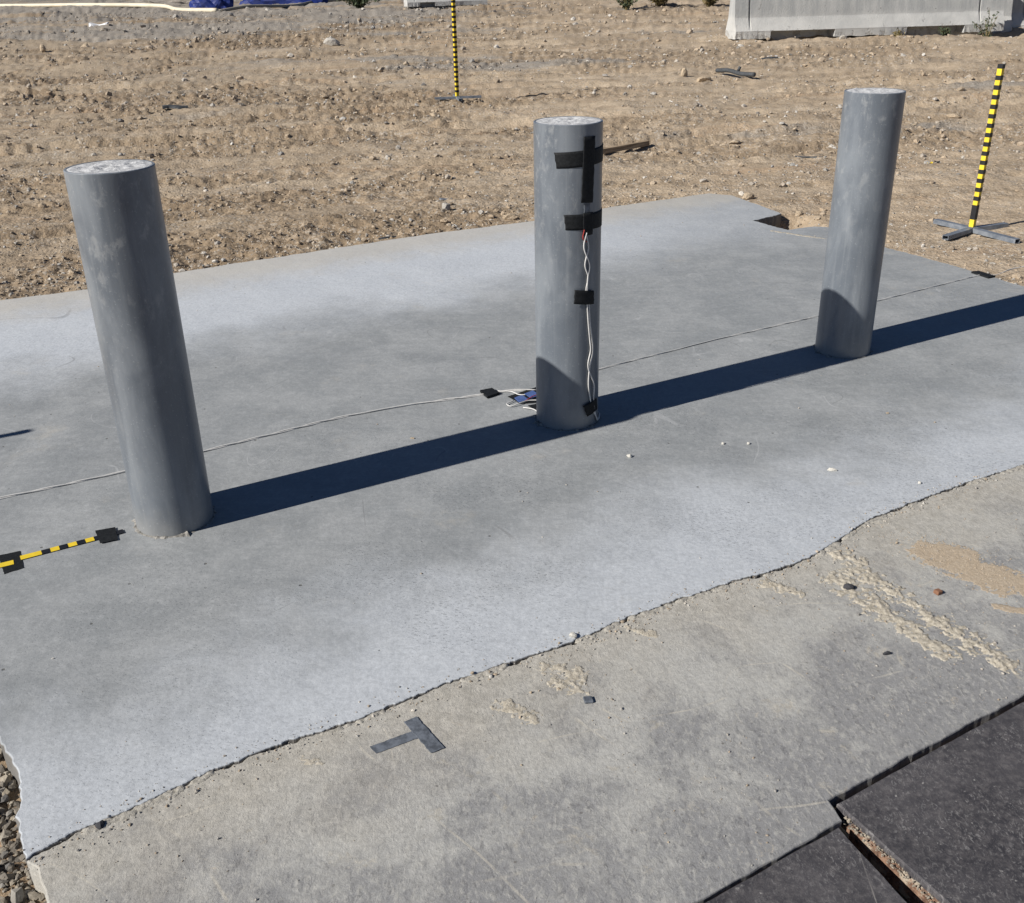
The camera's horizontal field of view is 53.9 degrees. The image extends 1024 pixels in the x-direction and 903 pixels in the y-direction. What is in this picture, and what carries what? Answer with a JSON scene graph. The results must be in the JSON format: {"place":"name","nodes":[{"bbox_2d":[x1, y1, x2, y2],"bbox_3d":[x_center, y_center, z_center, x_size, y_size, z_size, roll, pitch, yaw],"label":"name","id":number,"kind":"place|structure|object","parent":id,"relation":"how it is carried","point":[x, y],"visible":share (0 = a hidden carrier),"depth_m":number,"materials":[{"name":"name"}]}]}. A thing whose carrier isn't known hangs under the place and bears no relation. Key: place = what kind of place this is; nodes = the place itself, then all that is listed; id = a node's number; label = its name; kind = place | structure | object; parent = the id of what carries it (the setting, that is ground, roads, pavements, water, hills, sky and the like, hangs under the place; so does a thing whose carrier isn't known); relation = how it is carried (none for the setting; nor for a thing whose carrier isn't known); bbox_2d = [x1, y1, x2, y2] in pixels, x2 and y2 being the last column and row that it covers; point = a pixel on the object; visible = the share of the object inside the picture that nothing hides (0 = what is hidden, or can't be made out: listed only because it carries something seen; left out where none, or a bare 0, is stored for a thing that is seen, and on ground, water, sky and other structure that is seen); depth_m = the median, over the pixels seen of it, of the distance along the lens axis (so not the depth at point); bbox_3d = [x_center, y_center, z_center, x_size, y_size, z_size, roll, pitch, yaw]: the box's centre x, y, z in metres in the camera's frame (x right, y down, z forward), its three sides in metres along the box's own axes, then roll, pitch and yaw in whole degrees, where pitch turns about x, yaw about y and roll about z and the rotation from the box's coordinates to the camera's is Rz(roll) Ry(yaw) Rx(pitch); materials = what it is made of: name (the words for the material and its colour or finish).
{"place":"outdoors","nodes":[
{"label":"outdoors","id":0,"kind":"place"},
{"bbox_2d":[0,748,46,902],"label":"fine gravel","id":1,"kind":"structure","parent":0,"point":[7,823],"depth_m":1.96,"materials":[{"name":"gravel"}]},
{"bbox_2d":[0,794,8,802],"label":"gravel stone","id":2,"kind":"object","parent":1,"relation":"on","point":[4,797],"visible":1,"depth_m":2.07,"materials":[{"name":"grey stone"}]},
{"bbox_2d":[5,809,13,816],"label":"gravel stone","id":3,"kind":"object","parent":1,"relation":"on","point":[9,813],"visible":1,"depth_m":2.04,"materials":[{"name":"grey stone"}]},
{"bbox_2d":[9,208,938,741],"bbox_3d":[0.221,-0.541,4.496,4.703,0.007,4.072,-13,28,-23],"label":"slab grit","id":4,"kind":"object","parent":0,"point":[377,424],"visible":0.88,"depth_m":3.51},
{"bbox_2d":[0,0,1023,902],"bbox_3d":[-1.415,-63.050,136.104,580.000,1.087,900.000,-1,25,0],"label":"ground","id":5,"kind":"structure","parent":0,"point":[1002,180],"depth_m":11.17,"materials":[{"name":"brown soil"}]},
{"bbox_2d":[0,850,8,859],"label":"gravel stone","id":6,"kind":"object","parent":5,"relation":"on","point":[4,855],"visible":1,"depth_m":1.94,"materials":[{"name":"grey stone"}]},
{"bbox_2d":[0,830,11,841],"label":"gravel stone","id":7,"kind":"object","parent":5,"relation":"on","point":[5,834],"visible":1,"depth_m":1.98,"materials":[{"name":"beige stone"}]},
{"bbox_2d":[5,862,14,870],"bbox_3d":[-0.954,0.789,1.912,0.017,0.016,0.016,-9,26,-16],"label":"gravel stone","id":8,"kind":"object","parent":5,"relation":"on","point":[8,864],"visible":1,"depth_m":1.91,"materials":[{"name":"grey stone"}]},
{"bbox_2d":[11,887,23,902],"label":"gravel stone","id":9,"kind":"object","parent":5,"relation":"on","point":[17,895],"visible":1,"depth_m":1.85,"materials":[{"name":"grey stone"}]},
{"bbox_2d":[40,44,45,52],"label":"rock","id":10,"kind":"object","parent":5,"relation":"on","point":[42,48],"visible":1,"depth_m":21.27,"materials":[{"name":"beige stone"}]},
{"bbox_2d":[89,22,108,26],"bbox_3d":[-12.697,-13.110,30.942,0.550,0.164,0.403,-4,28,-5],"label":"white scrap","id":11,"kind":"object","parent":5,"relation":"on","point":[92,24],"visible":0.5,"depth_m":30.84,"materials":[{"name":"white plastic"}]},
{"bbox_2d":[0,3,217,11],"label":"cream hose","id":12,"kind":"object","parent":5,"relation":"on","point":[165,6],"visible":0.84,"depth_m":45.87,"materials":[{"name":"beige plastic"}]},
{"bbox_2d":[133,0,190,7],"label":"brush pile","id":13,"kind":"object","parent":5,"relation":"on","point":[178,2],"visible":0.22,"depth_m":45.61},
{"bbox_2d":[162,105,187,108],"bbox_3d":[-4.146,-4.243,12.385,0.300,0.053,0.135,-9,29,-15],"label":"rubber scrap","id":14,"kind":"object","parent":5,"relation":"on","point":[174,106],"visible":0.97,"depth_m":12.35,"materials":[{"name":"black rubber"}]},
{"bbox_2d":[189,0,233,8],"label":"blue tarp","id":15,"kind":"object","parent":5,"relation":"on","point":[220,4],"visible":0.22,"depth_m":42.01,"materials":[{"name":"blue plastic"}]},
{"bbox_2d":[218,0,347,11],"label":"grey hose","id":16,"kind":"object","parent":5,"relation":"on","point":[260,6],"visible":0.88,"depth_m":40.62,"materials":[{"name":"grey plastic"}]},
{"bbox_2d":[239,0,327,4],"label":"blue tarp","id":17,"kind":"object","parent":5,"relation":"on","point":[270,2],"visible":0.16,"depth_m":45.22,"materials":[{"name":"blue plastic"}]},
{"bbox_2d":[323,37,339,45],"bbox_3d":[-3.908,-8.862,21.767,0.361,0.185,0.233,-1,25,0],"label":"rock","id":18,"kind":"object","parent":5,"relation":"on","point":[330,41],"visible":1,"depth_m":21.70,"materials":[{"name":"beige stone"}]},
{"bbox_2d":[339,0,379,7],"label":"weed","id":19,"kind":"object","parent":5,"relation":"on","point":[358,3],"visible":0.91,"depth_m":38.80,"materials":[{"name":"green plant"}]},
{"bbox_2d":[404,0,486,8],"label":"concrete barrier","id":20,"kind":"object","parent":5,"relation":"on","point":[440,4],"visible":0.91,"depth_m":38.88,"materials":[{"name":"grey concrete"}]},
{"bbox_2d":[442,203,449,209],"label":"rock","id":21,"kind":"object","parent":5,"relation":"on","point":[446,206],"visible":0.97,"depth_m":6.94,"materials":[{"name":"white stone"}]},
{"bbox_2d":[434,0,480,100],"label":"marker post","id":22,"kind":"object","parent":5,"relation":"on","point":[456,77],"visible":1,"depth_m":12.23,"materials":[{"name":"metal"}]},
{"bbox_2d":[502,213,516,218],"bbox_3d":[-0.019,-1.578,6.757,0.097,0.047,0.053,-7,26,-11],"label":"rock","id":23,"kind":"object","parent":5,"relation":"on","point":[506,216],"visible":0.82,"depth_m":6.73,"materials":[{"name":"beige stone"}]},
{"bbox_2d":[0,193,1023,883],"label":"new concrete slab","id":24,"kind":"structure","parent":5,"relation":"on","point":[282,599],"depth_m":3.25,"materials":[{"name":"grey concrete"}]},
{"bbox_2d":[0,560,13,567],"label":"striped floor tape","id":25,"kind":"object","parent":24,"relation":"on","point":[7,563],"visible":1,"depth_m":2.78,"materials":[{"name":"yellow plastic"}]},
{"bbox_2d":[0,551,23,573],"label":"tape patch","id":26,"kind":"object","parent":24,"relation":"on","point":[17,560],"visible":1,"depth_m":2.79,"materials":[{"name":"black fabric"}]},
{"bbox_2d":[20,529,123,559],"bbox_3d":[-1.250,0.264,2.864,0.278,0.001,0.024,-15,29,-27],"label":"striped floor tape","id":27,"kind":"object","parent":24,"relation":"on","point":[56,548],"visible":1,"depth_m":2.85,"materials":[{"name":"yellow plastic"}]},
{"bbox_2d":[95,527,117,542],"bbox_3d":[-1.171,0.241,2.905,0.056,0.001,0.085,-12,27,-22],"label":"tape patch","id":28,"kind":"object","parent":24,"relation":"on","point":[106,535],"visible":1,"depth_m":2.91,"materials":[{"name":"black fabric"}]},
{"bbox_2d":[63,159,216,538],"bbox_3d":[-1.017,-0.220,2.797,0.250,1.127,0.251,-1,25,0],"label":"steel bollard","id":29,"kind":"object","parent":24,"relation":"on","point":[118,220],"visible":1,"depth_m":2.67,"materials":[{"name":"metal"}]},
{"bbox_2d":[0,389,535,499],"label":"floor wire","id":30,"kind":"object","parent":24,"relation":"on","point":[213,448],"visible":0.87,"depth_m":3.55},
{"bbox_2d":[480,388,499,398],"bbox_3d":[-0.083,-0.223,3.829,0.058,0.009,0.071,-14,28,-24],"label":"tape patch","id":31,"kind":"object","parent":24,"relation":"on","point":[489,393],"visible":1,"depth_m":3.82,"materials":[{"name":"black fabric"}]},
{"bbox_2d":[498,390,535,410],"bbox_3d":[0.026,-0.189,3.751,0.161,0.009,0.223,-1,25,0],"label":"sensor lead","id":32,"kind":"object","parent":24,"relation":"on","point":[520,402],"visible":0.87,"depth_m":3.75,"materials":[{"name":"white plastic"}]},
{"bbox_2d":[508,387,535,409],"bbox_3d":[0.085,-0.199,3.778,0.150,0.004,0.197,-15,29,-27],"label":"gauge card","id":33,"kind":"object","parent":24,"relation":"on","point":[521,398],"visible":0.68,"depth_m":3.79,"materials":[{"name":"blue plastic"}]},
{"bbox_2d":[531,116,602,431],"bbox_3d":[0.184,-0.540,3.415,0.259,1.128,0.249,-1,25,0],"label":"steel bollard","id":34,"kind":"object","parent":24,"relation":"on","point":[568,155],"visible":0.98,"depth_m":3.29,"materials":[{"name":"metal"}]},
{"bbox_2d":[582,230,599,419],"bbox_3d":[0.280,-0.428,3.438,0.048,0.698,0.183,6,26,15],"label":"pole wire","id":35,"kind":"object","parent":34,"relation":"hanging from","point":[588,318],"visible":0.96,"depth_m":3.37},
{"bbox_2d":[569,632,576,637],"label":"stone","id":36,"kind":"object","parent":24,"relation":"on","point":[572,634],"visible":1,"depth_m":2.41,"materials":[{"name":"white stone"}]},
{"bbox_2d":[770,230,825,238],"bbox_3d":[1.702,-1.262,5.953,0.470,0.007,0.208,19,32,36],"label":"dirt streak","id":37,"kind":"object","parent":24,"relation":"on","point":[797,234],"visible":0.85,"depth_m":6.03,"materials":[{"name":"beige soil"}]},
{"bbox_2d":[599,266,1023,368],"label":"floor wire","id":38,"kind":"object","parent":24,"relation":"on","point":[789,322],"visible":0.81,"depth_m":4.46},
{"bbox_2d":[813,88,905,358],"bbox_3d":[1.370,-0.846,4.006,0.249,1.128,0.244,-1,25,0],"label":"steel bollard","id":39,"kind":"object","parent":24,"relation":"on","point":[869,137],"visible":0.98,"depth_m":3.89,"materials":[{"name":"metal"}]},
{"bbox_2d":[971,271,994,278],"bbox_3d":[2.417,-0.908,5.159,0.049,0.009,0.117,-11,27,-19],"label":"tape patch","id":40,"kind":"object","parent":24,"relation":"on","point":[984,274],"visible":1,"depth_m":5.14,"materials":[{"name":"black fabric"}]},
{"bbox_2d":[0,2,1023,298],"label":"dirt clods","id":41,"kind":"object","parent":5,"relation":"on","point":[318,246],"visible":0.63,"depth_m":9.92,"materials":[{"name":"brown soil"}]},
{"bbox_2d":[0,1,1023,299],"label":"lot pebbles","id":42,"kind":"object","parent":5,"relation":"on","point":[176,17],"visible":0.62,"depth_m":10.55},
{"bbox_2d":[27,468,1023,902],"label":"old concrete apron","id":43,"kind":"object","parent":5,"relation":"on","point":[473,812],"visible":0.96,"depth_m":2.04,"materials":[{"name":"grey concrete"}]},
{"bbox_2d":[95,820,104,829],"bbox_3d":[-0.783,0.710,1.913,0.021,0.018,0.018,13,29,27],"label":"stone","id":44,"kind":"object","parent":43,"relation":"on","point":[99,825],"visible":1,"depth_m":1.91,"materials":[{"name":"grey stone"}]},
{"bbox_2d":[298,755,324,765],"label":"dried mud","id":45,"kind":"structure","parent":43,"relation":"on","point":[309,762],"depth_m":2.06,"materials":[{"name":"beige soil"}]},
{"bbox_2d":[370,731,417,753],"bbox_3d":[-0.237,0.606,2.108,0.120,0.001,0.027,-14,28,-25],"label":"duct tape","id":46,"kind":"object","parent":43,"relation":"on","point":[393,742],"visible":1,"depth_m":2.10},
{"bbox_2d":[404,716,443,752],"bbox_3d":[-0.186,0.597,2.121,0.032,0.002,0.120,-17,29,-29],"label":"duct tape","id":47,"kind":"object","parent":43,"relation":"on","point":[424,735],"visible":1,"depth_m":2.12,"materials":[{"name":"grey plastic"}]},
{"bbox_2d":[22,469,1003,869],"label":"joint crumbs","id":48,"kind":"object","parent":43,"relation":"on","point":[498,673],"visible":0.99,"depth_m":2.29,"materials":[{"name":"grey concrete"}]},
{"bbox_2d":[490,698,542,724],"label":"dried mud","id":49,"kind":"structure","parent":43,"relation":"on","point":[509,704],"depth_m":2.19,"materials":[{"name":"beige soil"}]},
{"bbox_2d":[81,465,1023,834],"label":"joint dust","id":50,"kind":"object","parent":43,"relation":"on","point":[377,713],"visible":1,"depth_m":2.31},
{"bbox_2d":[84,507,1022,901],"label":"apron grit","id":51,"kind":"object","parent":43,"relation":"on","point":[806,673],"visible":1,"depth_m":2.30,"materials":[{"name":"grey gravel"}]},
{"bbox_2d":[537,660,589,694],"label":"dried mud","id":52,"kind":"structure","parent":43,"relation":"on","point":[576,673],"depth_m":2.28,"materials":[{"name":"beige soil"}]},
{"bbox_2d":[583,696,593,703],"bbox_3d":[0.167,0.545,2.211,0.020,0.006,0.020,-2,25,-9],"label":"plastic chip","id":53,"kind":"object","parent":43,"relation":"on","point":[587,699],"visible":1,"depth_m":2.21,"materials":[{"name":"grey plastic"}]},
{"bbox_2d":[624,625,657,637],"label":"dried mud","id":54,"kind":"structure","parent":43,"relation":"on","point":[650,633],"depth_m":2.44,"materials":[{"name":"beige soil"}]},
{"bbox_2d":[757,578,807,598],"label":"dried mud","id":55,"kind":"structure","parent":43,"relation":"on","point":[780,586],"depth_m":2.60,"materials":[{"name":"beige soil"}]},
{"bbox_2d":[706,828,906,902],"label":"steel cover plate","id":56,"kind":"object","parent":43,"relation":"on","point":[835,866],"visible":1,"depth_m":1.76,"materials":[{"name":"grey metal"}]},
{"bbox_2d":[843,583,854,589],"bbox_3d":[0.868,0.349,2.589,0.029,0.018,0.020,-1,25,0],"label":"stone","id":57,"kind":"object","parent":43,"relation":"on","point":[847,586],"visible":1,"depth_m":2.58,"materials":[{"name":"grey stone"}]},
{"bbox_2d":[818,570,923,633],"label":"dried mud","id":58,"kind":"structure","parent":43,"relation":"on","point":[883,610],"depth_m":2.53,"materials":[{"name":"beige soil"}]},
{"bbox_2d":[826,550,1023,674],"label":"dried mud","id":59,"kind":"structure","parent":43,"relation":"on","point":[943,622],"depth_m":2.46,"materials":[{"name":"beige soil"}]},
{"bbox_2d":[835,702,1023,902],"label":"steel cover plate","id":60,"kind":"object","parent":43,"relation":"on","point":[944,823],"visible":0.95,"depth_m":1.89,"materials":[{"name":"grey metal"}]},
{"bbox_2d":[843,816,938,902],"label":"joint dirt","id":61,"kind":"structure","parent":60,"relation":"on","point":[862,834],"depth_m":1.81,"materials":[{"name":"soil"}]},
{"bbox_2d":[848,824,939,902],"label":"joint bar","id":62,"kind":"object","parent":60,"relation":"on","point":[893,878],"visible":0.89,"depth_m":1.82,"materials":[{"name":"metal"}]},
{"bbox_2d":[901,625,963,663],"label":"dried mud","id":63,"kind":"structure","parent":43,"relation":"on","point":[924,640],"depth_m":2.37,"materials":[{"name":"beige soil"}]},
{"bbox_2d":[933,588,942,594],"bbox_3d":[1.084,0.357,2.559,0.018,0.011,0.016,-9,29,-28],"label":"brick chip","id":64,"kind":"object","parent":43,"relation":"on","point":[937,591],"visible":1,"depth_m":2.56,"materials":[{"name":"orange brick"}]},
{"bbox_2d":[875,526,1023,601],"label":"sand grains","id":65,"kind":"object","parent":43,"relation":"on","point":[966,564],"visible":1,"depth_m":2.68},
{"bbox_2d":[905,539,1023,597],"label":"orange sand","id":66,"kind":"structure","parent":43,"relation":"on","point":[918,550],"depth_m":2.67,"materials":[{"name":"sand"}]},
{"bbox_2d":[991,603,1023,613],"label":"orange sand","id":67,"kind":"structure","parent":43,"relation":"on","point":[1007,608],"depth_m":2.50,"materials":[{"name":"sand"}]},
{"bbox_2d":[603,140,649,153],"bbox_3d":[1.003,-2.763,9.148,0.715,0.045,0.040,-22,33,-37],"label":"wood plank","id":68,"kind":"object","parent":5,"relation":"on","point":[606,150],"visible":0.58,"depth_m":9.15,"materials":[{"name":"brown wood"}]},
{"bbox_2d":[616,0,637,9],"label":"weed","id":69,"kind":"object","parent":5,"relation":"on","point":[626,4],"visible":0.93,"depth_m":33.52,"materials":[{"name":"green plant"}]},
{"bbox_2d":[648,0,667,5],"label":"weed","id":70,"kind":"object","parent":5,"relation":"on","point":[660,2],"visible":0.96,"depth_m":35.10,"materials":[{"name":"green plant"}]},
{"bbox_2d":[680,68,687,76],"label":"rock","id":71,"kind":"object","parent":5,"relation":"on","point":[684,72],"visible":0.94,"depth_m":14.37,"materials":[{"name":"beige stone"}]},
{"bbox_2d":[697,76,710,81],"bbox_3d":[2.696,-5.215,14.114,0.205,0.100,0.130,-9,26,-16],"label":"rock","id":72,"kind":"object","parent":5,"relation":"on","point":[703,78],"visible":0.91,"depth_m":14.07,"materials":[{"name":"beige stone"}]},
{"bbox_2d":[702,0,718,6],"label":"weed","id":73,"kind":"object","parent":5,"relation":"on","point":[708,3],"visible":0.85,"depth_m":34.26,"materials":[{"name":"plant"}]},
{"bbox_2d":[715,66,755,76],"bbox_3d":[3.200,-5.469,14.437,0.091,0.127,0.955,-11,27,-20],"label":"scrap pipe","id":74,"kind":"object","parent":5,"relation":"on","point":[738,72],"visible":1,"depth_m":14.36,"materials":[{"name":"grey metal"}]},
{"bbox_2d":[742,192,754,199],"bbox_3d":[1.663,-1.795,7.081,0.091,0.058,0.062,-1,25,0],"label":"rock","id":75,"kind":"object","parent":5,"relation":"on","point":[747,196],"visible":0.94,"depth_m":7.06,"materials":[{"name":"beige stone"}]},
{"bbox_2d":[795,210,802,215],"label":"rock","id":76,"kind":"object","parent":5,"relation":"on","point":[798,212],"visible":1,"depth_m":6.63,"materials":[{"name":"beige stone"}]},
{"bbox_2d":[795,156,826,157],"bbox_3d":[2.525,-2.490,8.496,0.260,0.013,0.027,5,29,13],"label":"stick","id":77,"kind":"object","parent":5,"relation":"on","point":[810,156],"visible":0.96,"depth_m":8.49,"materials":[{"name":"wood"}]},
{"bbox_2d":[725,0,1003,40],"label":"concrete barrier","id":78,"kind":"object","parent":5,"relation":"on","point":[777,20],"visible":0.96,"depth_m":20.93,"materials":[{"name":"grey concrete"}]},
{"bbox_2d":[893,29,904,36],"bbox_3d":[8.065,-8.749,21.131,0.351,0.330,0.468,8,27,20],"label":"weed","id":79,"kind":"object","parent":5,"relation":"on","point":[896,33],"visible":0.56,"depth_m":21.02,"materials":[{"name":"plant"}]},
{"bbox_2d":[938,27,950,35],"bbox_3d":[8.882,-8.595,20.686,0.364,0.271,0.248,-20,31,-34],"label":"weed","id":80,"kind":"object","parent":5,"relation":"on","point":[944,31],"visible":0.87,"depth_m":20.67,"materials":[{"name":"green plant"}]},
{"bbox_2d":[946,113,961,117],"bbox_3d":[4.652,-3.546,10.650,0.220,0.064,0.097,4,26,10],"label":"rock","id":81,"kind":"object","parent":5,"relation":"on","point":[952,115],"visible":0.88,"depth_m":10.62,"materials":[{"name":"beige stone"}]},
{"bbox_2d":[933,64,1019,243],"bbox_3d":[2.767,-1.740,5.838,0.425,0.946,0.488,6,26,14],"label":"marker post","id":82,"kind":"object","parent":5,"relation":"on","point":[972,227],"visible":1,"depth_m":5.92,"materials":[{"name":"metal"}]},
{"bbox_2d":[972,10,998,36],"bbox_3d":[9.913,-8.936,21.109,0.587,0.681,0.458,4,26,12],"label":"weed","id":83,"kind":"object","parent":5,"relation":"on","point":[988,32],"visible":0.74,"depth_m":21.05,"materials":[{"name":"green plant"}]},
{"bbox_2d":[992,0,1012,32],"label":"concrete barrier","id":84,"kind":"object","parent":5,"relation":"on","point":[1008,4],"visible":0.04,"depth_m":22.15,"materials":[{"name":"grey concrete"}]},
{"bbox_2d":[1011,0,1023,27],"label":"concrete barrier","id":85,"kind":"object","parent":5,"relation":"on","point":[1017,16],"visible":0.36,"depth_m":22.41,"materials":[{"name":"grey concrete"}]}
]}

